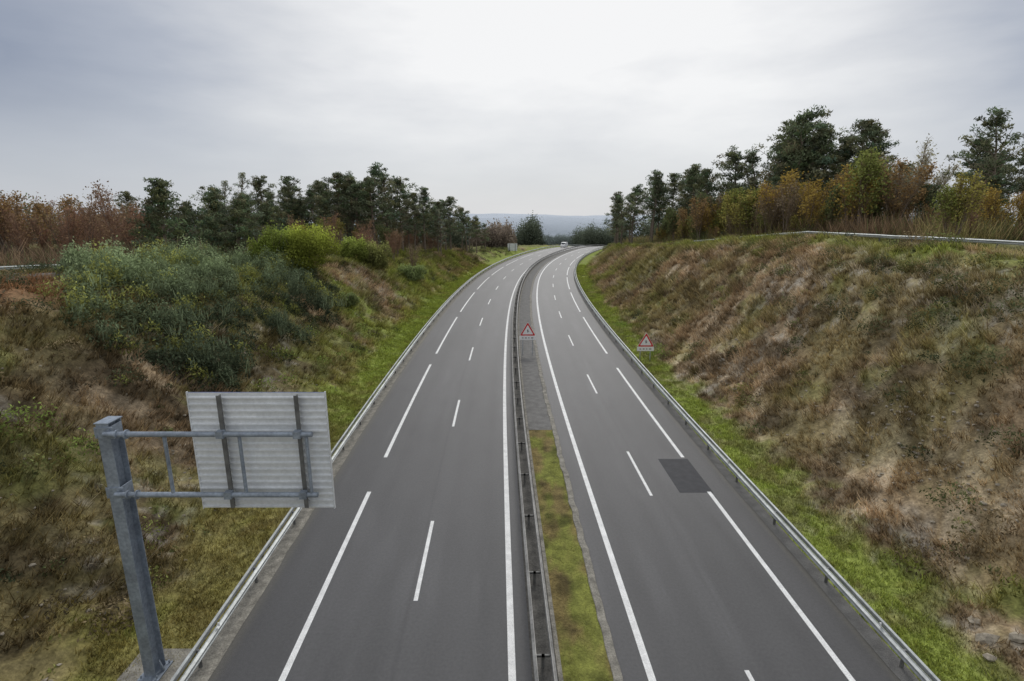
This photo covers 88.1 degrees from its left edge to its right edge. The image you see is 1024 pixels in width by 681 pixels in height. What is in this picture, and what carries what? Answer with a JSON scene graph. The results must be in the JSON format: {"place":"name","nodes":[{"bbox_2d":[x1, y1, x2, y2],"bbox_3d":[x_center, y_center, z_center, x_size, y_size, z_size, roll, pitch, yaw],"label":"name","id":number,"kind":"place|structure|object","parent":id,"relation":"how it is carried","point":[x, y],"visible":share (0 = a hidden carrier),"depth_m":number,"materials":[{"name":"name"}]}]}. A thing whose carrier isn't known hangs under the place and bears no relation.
{"place":"outdoors","nodes":[
{"label":"outdoors","id":0,"kind":"place"},
{"bbox_2d":[0,213,1023,680],"bbox_3d":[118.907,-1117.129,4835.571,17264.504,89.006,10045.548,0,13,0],"label":"terrain","id":1,"kind":"structure","parent":0,"point":[14,665],"depth_m":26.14,"materials":[{"name":"plant"}]},
{"bbox_2d":[0,190,32,256],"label":"bare tree","id":2,"kind":"object","parent":1,"relation":"on","point":[17,201],"visible":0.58,"depth_m":54.60,"materials":[{"name":"brown plant"}]},
{"bbox_2d":[0,206,39,257],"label":"bare tree","id":3,"kind":"object","parent":1,"relation":"on","point":[16,233],"visible":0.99,"depth_m":52.96,"materials":[{"name":"brown plant"}]},
{"bbox_2d":[22,203,55,249],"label":"bare tree","id":4,"kind":"object","parent":1,"relation":"on","point":[34,225],"visible":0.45,"depth_m":64.86,"materials":[{"name":"brown plant"}]},
{"bbox_2d":[28,194,85,246],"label":"bare tree","id":5,"kind":"object","parent":1,"relation":"on","point":[37,208],"visible":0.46,"depth_m":58.39,"materials":[{"name":"brown plant"}]},
{"bbox_2d":[36,204,77,253],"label":"bare tree","id":6,"kind":"object","parent":1,"relation":"on","point":[56,228],"visible":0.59,"depth_m":54.14,"materials":[{"name":"brown plant"}]},
{"bbox_2d":[46,198,91,249],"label":"bare tree","id":7,"kind":"object","parent":1,"relation":"on","point":[74,222],"visible":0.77,"depth_m":52.11,"materials":[{"name":"brown plant"}]},
{"bbox_2d":[61,198,104,249],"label":"bare tree","id":8,"kind":"object","parent":1,"relation":"on","point":[88,224],"visible":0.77,"depth_m":51.95,"materials":[{"name":"brown plant"}]},
{"bbox_2d":[85,179,139,251],"bbox_3d":[-38.314,-10.953,50.429,4.878,8.716,5.897,6,15,25],"label":"bare tree","id":9,"kind":"object","parent":1,"relation":"on","point":[109,216],"visible":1,"depth_m":50.10,"materials":[{"name":"brown plant"}]},
{"bbox_2d":[109,200,139,245],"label":"bare tree","id":10,"kind":"object","parent":1,"relation":"on","point":[123,220],"visible":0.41,"depth_m":69.89,"materials":[{"name":"brown plant"}]},
{"bbox_2d":[110,191,140,217],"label":"pine tree","id":11,"kind":"object","parent":1,"relation":"on","point":[126,195],"visible":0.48,"depth_m":88.87,"materials":[{"name":"green plant"}]},
{"bbox_2d":[113,204,180,251],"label":"pine tree","id":12,"kind":"object","parent":1,"relation":"on","point":[142,224],"visible":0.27,"depth_m":61.03,"materials":[{"name":"green plant"}]},
{"bbox_2d":[128,177,211,249],"bbox_3d":[-38.799,-13.280,59.701,7.926,9.786,9.068,-10,17,-37],"label":"pine tree","id":13,"kind":"object","parent":1,"relation":"on","point":[157,190],"visible":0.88,"depth_m":57.94,"materials":[{"name":"green plant"}]},
{"bbox_2d":[155,201,211,247],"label":"pine tree","id":14,"kind":"object","parent":1,"relation":"on","point":[188,220],"visible":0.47,"depth_m":64.49,"materials":[{"name":"green plant"}]},
{"bbox_2d":[47,232,346,391],"bbox_3d":[-28.251,-4.645,47.159,21.613,10.804,37.078,0,13,0],"label":"shrub thicket","id":15,"kind":"object","parent":1,"relation":"on","point":[186,268],"visible":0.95,"depth_m":39.30,"materials":[{"name":"green plant"}]},
{"bbox_2d":[191,214,233,255],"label":"pine tree","id":16,"kind":"object","parent":1,"relation":"on","point":[210,221],"visible":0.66,"depth_m":62.67,"materials":[{"name":"green plant"}]},
{"bbox_2d":[93,391,335,680],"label":"cantilever sign gantry","id":17,"kind":"object","parent":1,"relation":"on","point":[262,449],"visible":0.99,"depth_m":14.87,"materials":[{"name":"metal"}]},
{"bbox_2d":[189,187,241,249],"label":"pine tree","id":18,"kind":"object","parent":1,"relation":"on","point":[212,198],"visible":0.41,"depth_m":66.76,"materials":[{"name":"green plant"}]},
{"bbox_2d":[215,198,265,255],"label":"pine tree","id":19,"kind":"object","parent":1,"relation":"on","point":[236,217],"visible":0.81,"depth_m":65.28,"materials":[{"name":"green plant"}]},
{"bbox_2d":[221,192,263,251],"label":"pine tree","id":20,"kind":"object","parent":1,"relation":"on","point":[247,203],"visible":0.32,"depth_m":71.47,"materials":[{"name":"green plant"}]},
{"bbox_2d":[249,175,283,233],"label":"pine tree","id":21,"kind":"object","parent":1,"relation":"on","point":[257,184],"visible":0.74,"depth_m":91.95,"materials":[{"name":"green plant"}]},
{"bbox_2d":[245,220,293,258],"bbox_3d":[-27.418,-10.983,60.535,4.587,5.778,6.754,10,17,35],"label":"willow bush","id":22,"kind":"object","parent":1,"relation":"on","point":[271,240],"visible":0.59,"depth_m":59.14,"materials":[{"name":"green plant"}]},
{"bbox_2d":[248,201,300,243],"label":"pine tree","id":23,"kind":"object","parent":1,"relation":"on","point":[268,216],"visible":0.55,"depth_m":69.38,"materials":[{"name":"green plant"}]},
{"bbox_2d":[271,175,323,228],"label":"pine tree","id":24,"kind":"object","parent":1,"relation":"on","point":[289,187],"visible":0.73,"depth_m":95.85,"materials":[{"name":"green plant"}]},
{"bbox_2d":[282,220,343,271],"bbox_3d":[-24.565,-11.011,62.995,8.400,6.687,8.880,8,16,31],"label":"willow bush","id":25,"kind":"object","parent":1,"relation":"on","point":[308,245],"visible":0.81,"depth_m":61.02,"materials":[{"name":"green plant"}]},
{"bbox_2d":[301,184,332,231],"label":"pine tree","id":26,"kind":"object","parent":1,"relation":"on","point":[311,198],"visible":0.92,"depth_m":95.06,"materials":[{"name":"green plant"}]},
{"bbox_2d":[301,180,335,220],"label":"pine tree","id":27,"kind":"object","parent":1,"relation":"on","point":[318,187],"visible":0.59,"depth_m":100.08,"materials":[{"name":"green plant"}]},
{"bbox_2d":[310,172,356,250],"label":"pine tree","id":28,"kind":"object","parent":1,"relation":"on","point":[337,177],"visible":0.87,"depth_m":100.53,"materials":[{"name":"green plant"}]},
{"bbox_2d":[328,171,363,239],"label":"pine tree","id":29,"kind":"object","parent":1,"relation":"on","point":[351,179],"visible":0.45,"depth_m":102.32,"materials":[{"name":"green plant"}]},
{"bbox_2d":[337,234,369,261],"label":"willow bush","id":30,"kind":"object","parent":1,"relation":"on","point":[351,249],"visible":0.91,"depth_m":80.24,"materials":[{"name":"green plant"}]},
{"bbox_2d":[337,180,383,242],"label":"pine tree","id":31,"kind":"object","parent":1,"relation":"on","point":[354,189],"visible":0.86,"depth_m":100.89,"materials":[{"name":"green plant"}]},
{"bbox_2d":[348,162,402,240],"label":"pine tree","id":32,"kind":"object","parent":1,"relation":"on","point":[375,173],"visible":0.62,"depth_m":105.45,"materials":[{"name":"green plant"}]},
{"bbox_2d":[170,245,581,680],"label":"guard rail","id":33,"kind":"object","parent":1,"relation":"on","point":[199,656],"visible":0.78,"depth_m":21.19,"materials":[{"name":"silver metal"}]},
{"bbox_2d":[361,235,392,269],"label":"willow bush","id":34,"kind":"object","parent":1,"relation":"on","point":[378,256],"visible":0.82,"depth_m":82.10,"materials":[{"name":"green plant"}]},
{"bbox_2d":[353,176,401,241],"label":"pine tree","id":35,"kind":"object","parent":1,"relation":"on","point":[369,184],"visible":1,"depth_m":100.83,"materials":[{"name":"green plant"}]},
{"bbox_2d":[369,173,402,248],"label":"pine tree","id":36,"kind":"object","parent":1,"relation":"on","point":[383,182],"visible":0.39,"depth_m":108.29,"materials":[{"name":"green plant"}]},
{"bbox_2d":[379,175,430,250],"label":"pine tree","id":37,"kind":"object","parent":1,"relation":"on","point":[399,182],"visible":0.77,"depth_m":111.59,"materials":[{"name":"green plant"}]},
{"bbox_2d":[395,192,427,249],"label":"pine tree","id":38,"kind":"object","parent":1,"relation":"on","point":[417,226],"visible":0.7,"depth_m":118.16,"materials":[{"name":"green plant"}]},
{"bbox_2d":[397,264,427,280],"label":"willow bush","id":39,"kind":"object","parent":1,"relation":"on","point":[411,271],"visible":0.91,"depth_m":91.14,"materials":[{"name":"green plant"}]},
{"bbox_2d":[412,186,437,250],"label":"pine tree","id":40,"kind":"object","parent":1,"relation":"on","point":[423,193],"visible":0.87,"depth_m":120.43,"materials":[{"name":"green plant"}]},
{"bbox_2d":[421,201,447,251],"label":"pine tree","id":41,"kind":"object","parent":1,"relation":"on","point":[438,204],"visible":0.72,"depth_m":127.29,"materials":[{"name":"green plant"}]},
{"bbox_2d":[435,196,464,249],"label":"pine tree","id":42,"kind":"object","parent":1,"relation":"on","point":[450,200],"visible":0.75,"depth_m":135.44,"materials":[{"name":"green plant"}]},
{"bbox_2d":[453,208,480,250],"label":"pine tree","id":43,"kind":"object","parent":1,"relation":"on","point":[465,220],"visible":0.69,"depth_m":145.32,"materials":[{"name":"green plant"}]},
{"bbox_2d":[0,260,1018,680],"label":"stones","id":44,"kind":"object","parent":1,"relation":"on","point":[782,432],"visible":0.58,"depth_m":26.48,"materials":[{"name":"grey stone"}]},
{"bbox_2d":[0,228,1023,680],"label":"slope scrub","id":45,"kind":"object","parent":1,"relation":"on","point":[484,250],"visible":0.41,"depth_m":31.18,"materials":[{"name":"brown plant"}]},
{"bbox_2d":[0,209,1023,272],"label":"undergrowth","id":46,"kind":"object","parent":1,"relation":"on","point":[1010,231],"visible":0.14,"depth_m":51.60,"materials":[{"name":"plant"}]},
{"bbox_2d":[20,193,1019,250],"bbox_3d":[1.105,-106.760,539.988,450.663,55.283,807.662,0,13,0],"label":"distant trees","id":47,"kind":"object","parent":1,"relation":"on","point":[529,232],"visible":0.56,"depth_m":250.49,"materials":[{"name":"green plant"}]},
{"bbox_2d":[62,277,1023,680],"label":"verge grass","id":48,"kind":"structure","parent":1,"relation":"on","point":[666,387],"depth_m":23.41,"materials":[{"name":"green plant"}]},
{"bbox_2d":[604,195,635,242],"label":"pine tree","id":49,"kind":"object","parent":1,"relation":"on","point":[618,199],"visible":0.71,"depth_m":141.00,"materials":[{"name":"green plant"}]},
{"bbox_2d":[616,184,650,243],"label":"pine tree","id":50,"kind":"object","parent":1,"relation":"on","point":[634,211],"visible":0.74,"depth_m":130.67,"materials":[{"name":"green plant"}]},
{"bbox_2d":[617,191,649,241],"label":"pine tree","id":51,"kind":"object","parent":1,"relation":"on","point":[628,212],"visible":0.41,"depth_m":137.34,"materials":[{"name":"green plant"}]},
{"bbox_2d":[637,333,653,359],"bbox_3d":[13.100,0.784,51.934,1.650,3.080,0.115,0,13,0],"label":"warning sign","id":52,"kind":"object","parent":1,"relation":"on","point":[645,344],"visible":0.99,"depth_m":51.81,"materials":[{"name":"white metal"}]},
{"bbox_2d":[630,170,669,242],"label":"pine tree","id":53,"kind":"object","parent":1,"relation":"on","point":[657,182],"visible":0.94,"depth_m":120.32,"materials":[{"name":"green plant"}]},
{"bbox_2d":[642,181,668,236],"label":"pine tree","id":54,"kind":"object","parent":1,"relation":"on","point":[658,217],"visible":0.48,"depth_m":121.56,"materials":[{"name":"green plant"}]},
{"bbox_2d":[662,206,680,238],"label":"tree","id":55,"kind":"object","parent":1,"relation":"on","point":[672,225],"visible":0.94,"depth_m":106.44,"materials":[{"name":"green plant"}]},
{"bbox_2d":[659,173,685,222],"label":"pine tree","id":56,"kind":"object","parent":1,"relation":"on","point":[673,177],"visible":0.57,"depth_m":117.07,"materials":[{"name":"green plant"}]},
{"bbox_2d":[677,163,717,236],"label":"pine tree","id":57,"kind":"object","parent":1,"relation":"on","point":[692,172],"visible":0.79,"depth_m":104.99,"materials":[{"name":"green plant"}]},
{"bbox_2d":[686,196,713,239],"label":"bare tree","id":58,"kind":"object","parent":1,"relation":"on","point":[696,216],"visible":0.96,"depth_m":91.62,"materials":[{"name":"brown plant"}]},
{"bbox_2d":[679,167,729,208],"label":"pine tree","id":59,"kind":"object","parent":1,"relation":"on","point":[705,172],"visible":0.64,"depth_m":100.78,"materials":[{"name":"green plant"}]},
{"bbox_2d":[717,189,740,232],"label":"bare tree","id":60,"kind":"object","parent":1,"relation":"on","point":[726,202],"visible":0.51,"depth_m":83.88,"materials":[{"name":"green plant"}]},
{"bbox_2d":[712,144,756,199],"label":"pine tree","id":61,"kind":"object","parent":1,"relation":"on","point":[735,156],"visible":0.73,"depth_m":94.70,"materials":[{"name":"green plant"}]},
{"bbox_2d":[711,149,769,200],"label":"pine tree","id":62,"kind":"object","parent":1,"relation":"on","point":[752,159],"visible":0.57,"depth_m":92.87,"materials":[{"name":"green plant"}]},
{"bbox_2d":[725,191,755,234],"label":"bare tree","id":63,"kind":"object","parent":1,"relation":"on","point":[733,212],"visible":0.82,"depth_m":79.03,"materials":[{"name":"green plant"}]},
{"bbox_2d":[573,249,918,680],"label":"verge gutter","id":64,"kind":"object","parent":1,"relation":"on","point":[888,656],"visible":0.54,"depth_m":22.90,"materials":[{"name":"grey concrete"}]},
{"bbox_2d":[736,188,763,235],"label":"bare tree","id":65,"kind":"object","parent":1,"relation":"on","point":[745,208],"visible":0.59,"depth_m":77.97,"materials":[{"name":"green plant"}]},
{"bbox_2d":[574,247,939,680],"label":"guard rail","id":66,"kind":"object","parent":1,"relation":"on","point":[906,654],"visible":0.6,"depth_m":22.01,"materials":[{"name":"silver metal"}]},
{"bbox_2d":[756,195,784,233],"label":"bare tree","id":67,"kind":"object","parent":1,"relation":"on","point":[773,213],"visible":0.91,"depth_m":71.14,"materials":[{"name":"brown plant"}]},
{"bbox_2d":[751,119,800,188],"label":"pine tree","id":68,"kind":"object","parent":1,"relation":"on","point":[784,131],"visible":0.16,"depth_m":87.06,"materials":[{"name":"green plant"}]},
{"bbox_2d":[755,167,808,230],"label":"bare tree","id":69,"kind":"object","parent":1,"relation":"on","point":[790,181],"visible":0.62,"depth_m":71.41,"materials":[{"name":"plant"}]},
{"bbox_2d":[742,137,822,193],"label":"pine tree","id":70,"kind":"object","parent":1,"relation":"on","point":[780,149],"visible":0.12,"depth_m":85.15,"materials":[{"name":"green plant"}]},
{"bbox_2d":[773,179,806,230],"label":"bare tree","id":71,"kind":"object","parent":1,"relation":"on","point":[789,207],"visible":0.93,"depth_m":67.47,"materials":[{"name":"brown plant"}]},
{"bbox_2d":[766,137,826,190],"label":"pine tree","id":72,"kind":"object","parent":1,"relation":"on","point":[776,180],"visible":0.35,"depth_m":82.22,"materials":[{"name":"green plant"}]},
{"bbox_2d":[756,103,856,192],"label":"pine tree","id":73,"kind":"object","parent":1,"relation":"on","point":[804,124],"visible":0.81,"depth_m":78.97,"materials":[{"name":"green plant"}]},
{"bbox_2d":[794,178,835,228],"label":"bare tree","id":74,"kind":"object","parent":1,"relation":"on","point":[812,201],"visible":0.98,"depth_m":63.08,"materials":[{"name":"yellow plant"}]},
{"bbox_2d":[794,127,849,195],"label":"pine tree","id":75,"kind":"object","parent":1,"relation":"on","point":[822,138],"visible":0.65,"depth_m":78.54,"materials":[{"name":"green plant"}]},
{"bbox_2d":[814,183,843,227],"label":"bare tree","id":76,"kind":"object","parent":1,"relation":"on","point":[831,216],"visible":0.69,"depth_m":61.11,"materials":[{"name":"green plant"}]},
{"bbox_2d":[640,231,1023,248],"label":"guard rail","id":77,"kind":"object","parent":1,"relation":"on","point":[997,242],"visible":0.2,"depth_m":44.37,"materials":[{"name":"silver metal"}]},
{"bbox_2d":[805,118,890,191],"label":"pine tree","id":78,"kind":"object","parent":1,"relation":"on","point":[868,125],"visible":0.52,"depth_m":75.05,"materials":[{"name":"green plant"}]},
{"bbox_2d":[828,168,881,230],"bbox_3d":[37.870,-15.015,59.200,5.253,7.976,4.805,4,14,16],"label":"bare tree","id":79,"kind":"object","parent":1,"relation":"on","point":[846,210],"visible":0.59,"depth_m":58.38,"materials":[{"name":"brown plant"}]},
{"bbox_2d":[827,146,888,226],"bbox_3d":[38.203,-15.825,58.042,6.090,10.073,6.054,-8,16,-32],"label":"bare tree","id":80,"kind":"object","parent":1,"relation":"on","point":[867,166],"visible":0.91,"depth_m":56.62,"materials":[{"name":"green plant"}]},
{"bbox_2d":[816,122,900,170],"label":"pine tree","id":81,"kind":"object","parent":1,"relation":"on","point":[887,144],"visible":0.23,"depth_m":76.47,"materials":[{"name":"green plant"}]},
{"bbox_2d":[838,150,897,226],"bbox_3d":[39.811,-16.112,59.299,6.122,10.186,6.158,9,16,34],"label":"bare tree","id":82,"kind":"object","parent":1,"relation":"on","point":[879,184],"visible":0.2,"depth_m":58.14,"materials":[{"name":"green plant"}]},
{"bbox_2d":[873,155,942,220],"bbox_3d":[42.485,-15.714,58.735,6.011,9.442,5.795,-2,14,-7],"label":"bare tree","id":83,"kind":"object","parent":1,"relation":"on","point":[924,178],"visible":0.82,"depth_m":58.27,"materials":[{"name":"brown plant"}]},
{"bbox_2d":[880,133,949,207],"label":"bare tree","id":84,"kind":"object","parent":1,"relation":"on","point":[924,156],"visible":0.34,"depth_m":69.15,"materials":[{"name":"brown plant"}]},
{"bbox_2d":[906,184,940,223],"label":"pine tree","id":85,"kind":"object","parent":1,"relation":"on","point":[927,200],"visible":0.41,"depth_m":59.61,"materials":[{"name":"green plant"}]},
{"bbox_2d":[907,150,963,213],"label":"bare tree","id":86,"kind":"object","parent":1,"relation":"on","point":[944,180],"visible":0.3,"depth_m":69.87,"materials":[{"name":"brown plant"}]},
{"bbox_2d":[927,184,973,236],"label":"bare tree","id":87,"kind":"object","parent":1,"relation":"on","point":[945,200],"visible":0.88,"depth_m":45.07,"materials":[{"name":"green plant"}]},
{"bbox_2d":[934,168,992,236],"bbox_3d":[38.134,-11.265,44.836,3.585,6.593,4.021,-1,13,-4],"label":"bare tree","id":88,"kind":"object","parent":1,"relation":"on","point":[961,189],"visible":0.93,"depth_m":44.36,"materials":[{"name":"green plant"}]},
{"bbox_2d":[940,133,1009,191],"bbox_3d":[54.676,-18.354,62.279,5.256,11.904,6.611,-4,14,-14],"label":"pine tree","id":89,"kind":"object","parent":1,"relation":"on","point":[975,151],"visible":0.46,"depth_m":61.14,"materials":[{"name":"green plant"}]},
{"bbox_2d":[944,106,1023,197],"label":"pine tree","id":90,"kind":"object","parent":1,"relation":"on","point":[992,122],"visible":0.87,"depth_m":56.63,"materials":[{"name":"green plant"}]},
{"bbox_2d":[966,175,1021,226],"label":"pine tree","id":91,"kind":"object","parent":1,"relation":"on","point":[995,179],"visible":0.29,"depth_m":54.56,"materials":[{"name":"green plant"}]},
{"bbox_2d":[967,615,1023,661],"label":"boulders","id":92,"kind":"object","parent":1,"relation":"on","point":[988,638],"visible":0.99,"depth_m":17.53,"materials":[{"name":"stone"}]},
{"bbox_2d":[976,184,1020,231],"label":"bare tree","id":93,"kind":"object","parent":1,"relation":"on","point":[989,202],"visible":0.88,"depth_m":47.81,"materials":[{"name":"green plant"}]},
{"bbox_2d":[1005,133,1023,226],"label":"pine tree","id":94,"kind":"object","parent":1,"relation":"on","point":[1020,162],"visible":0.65,"depth_m":57.49,"materials":[{"name":"green plant"}]},
{"bbox_2d":[0,0,1023,215],"label":"sky","id":95,"kind":"structure","parent":0,"point":[547,107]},
{"bbox_2d":[208,246,900,680],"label":"road","id":96,"kind":"structure","parent":0,"point":[708,598],"depth_m":23.05,"materials":[{"name":"grey asphalt"}]},
{"bbox_2d":[188,247,553,680],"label":"verge gutter","id":97,"kind":"object","parent":96,"relation":"on","point":[215,653],"visible":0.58,"depth_m":22.16,"materials":[{"name":"concrete"}]},
{"bbox_2d":[511,247,579,680],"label":"median gutter","id":98,"kind":"object","parent":96,"relation":"on","point":[541,633],"visible":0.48,"depth_m":23.23,"materials":[{"name":"grey concrete"}]},
{"bbox_2d":[520,323,535,353],"bbox_3d":[1.600,-0.020,54.003,1.650,3.680,0.115,0,13,0],"label":"warning sign","id":99,"kind":"object","parent":98,"relation":"on","point":[527,333],"visible":0.98,"depth_m":53.84,"materials":[{"name":"white metal"}]},
{"bbox_2d":[519,246,591,429],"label":"median gravel","id":100,"kind":"structure","parent":98,"relation":"on","point":[537,414],"depth_m":47.84,"materials":[{"name":"grey gravel"}]},
{"bbox_2d":[278,246,854,680],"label":"road markings","id":101,"kind":"object","parent":96,"relation":"on","point":[510,610],"visible":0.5,"depth_m":22.77,"materials":[{"name":"paint"}]},
{"bbox_2d":[518,246,622,680],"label":"median kerb","id":102,"kind":"structure","parent":96,"relation":"on","point":[609,648],"depth_m":23.07,"materials":[{"name":"concrete"}]},
{"bbox_2d":[529,430,612,680],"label":"median grass bed","id":103,"kind":"object","parent":102,"relation":"on","point":[590,665],"visible":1,"depth_m":20.96,"materials":[{"name":"green plant"}]},
{"bbox_2d":[658,459,712,492],"bbox_3d":[9.547,7.454,29.395,1.846,0.001,3.900,0,13,0],"label":"asphalt patch","id":104,"kind":"object","parent":96,"relation":"on","point":[684,476],"visible":1,"depth_m":29.19,"materials":[{"name":"grey asphalt"}]},
{"bbox_2d":[512,245,607,680],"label":"median guard rail","id":105,"kind":"object","parent":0,"point":[543,656],"visible":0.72,"depth_m":22.63,"materials":[{"name":"grey metal"}]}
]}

